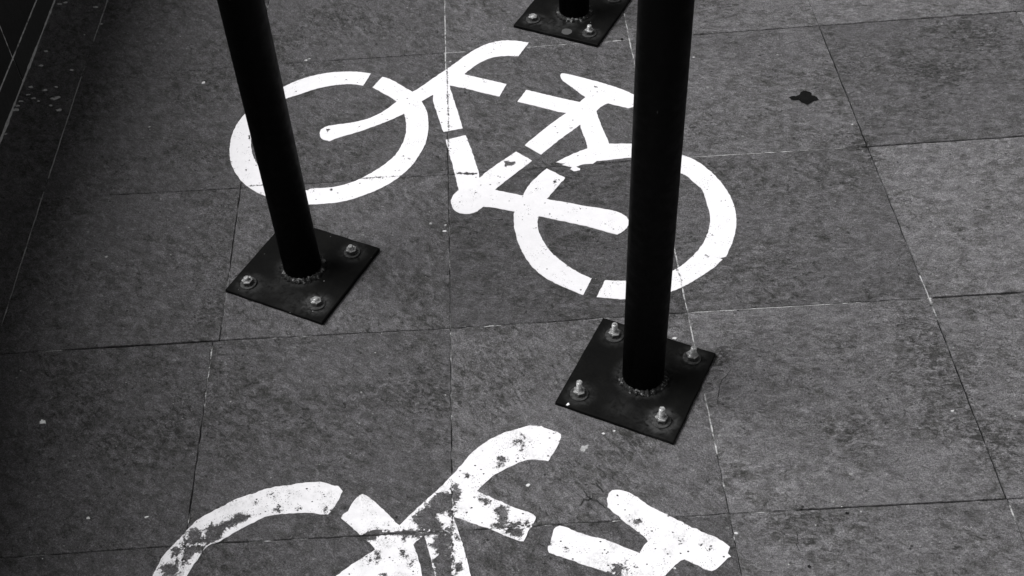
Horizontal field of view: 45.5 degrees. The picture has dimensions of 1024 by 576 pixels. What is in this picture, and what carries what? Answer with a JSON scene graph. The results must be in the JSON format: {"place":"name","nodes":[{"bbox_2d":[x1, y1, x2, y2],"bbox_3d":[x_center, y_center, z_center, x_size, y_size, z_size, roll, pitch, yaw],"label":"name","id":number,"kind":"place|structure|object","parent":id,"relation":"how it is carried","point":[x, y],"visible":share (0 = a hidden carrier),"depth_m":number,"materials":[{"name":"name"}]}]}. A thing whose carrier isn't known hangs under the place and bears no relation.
{"place":"outdoors","nodes":[
{"label":"outdoors","id":0,"kind":"place"},
{"bbox_2d":[0,0,1023,575],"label":"pavement","id":1,"kind":"structure","parent":0,"point":[824,418],"depth_m":2.11,"materials":[{"name":"stone"}]},
{"bbox_2d":[217,0,379,324],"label":"bollard post","id":2,"kind":"object","parent":1,"relation":"on","point":[299,265],"visible":1,"depth_m":2.06,"materials":[{"name":"black metal"}]},
{"bbox_2d":[153,425,730,575],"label":"bicycle marking","id":3,"kind":"object","parent":1,"relation":"on","point":[359,517],"visible":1,"depth_m":1.80,"materials":[{"name":"paint"}]},
{"bbox_2d":[229,40,735,299],"bbox_3d":[-0.027,-0.295,2.427,1.039,0.001,0.655,17,49,19],"label":"bicycle marking","id":4,"kind":"object","parent":1,"relation":"on","point":[548,265],"visible":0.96,"depth_m":2.38,"materials":[{"name":"paint"}]},
{"bbox_2d":[4,1,1023,570],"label":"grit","id":5,"kind":"object","parent":1,"relation":"on","point":[340,169],"visible":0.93,"depth_m":2.55,"materials":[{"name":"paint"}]},
{"bbox_2d":[514,0,630,46],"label":"bollard post","id":6,"kind":"object","parent":1,"relation":"on","point":[589,22],"visible":1,"depth_m":2.69,"materials":[{"name":"black metal"}]},
{"bbox_2d":[580,445,588,451],"bbox_3d":[0.112,0.247,1.891,0.011,0.001,0.017,34,56,30],"label":"paint chip","id":7,"kind":"object","parent":1,"relation":"on","point":[583,448],"visible":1,"depth_m":1.89,"materials":[{"name":"white paint"}]},
{"bbox_2d":[555,0,715,444],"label":"bollard post","id":8,"kind":"object","parent":1,"relation":"on","point":[639,371],"visible":1,"depth_m":1.77,"materials":[{"name":"black metal"}]},
{"bbox_2d":[580,371,799,550],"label":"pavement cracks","id":9,"kind":"object","parent":1,"relation":"on","point":[590,498],"visible":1,"depth_m":1.82,"materials":[{"name":"black stone"}]},
{"bbox_2d":[789,90,817,104],"bbox_3d":[0.594,-0.386,2.482,0.049,0.001,0.041,-24,49,-19],"label":"stain","id":10,"kind":"object","parent":1,"relation":"on","point":[806,97],"visible":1,"depth_m":2.48,"materials":[{"name":"black"}]},
{"label":"ground","id":11,"kind":"structure","parent":0,"visible":0},
{"bbox_2d":[0,0,54,142],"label":"wall","id":12,"kind":"structure","parent":11,"relation":"on","point":[23,23],"depth_m":2.61,"materials":[{"name":"stone"}]},
{"bbox_2d":[0,0,1023,575],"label":"pavement joints","id":13,"kind":"object","parent":11,"relation":"on","point":[576,320],"visible":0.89,"depth_m":2.08,"materials":[{"name":"grey concrete"}]}
]}

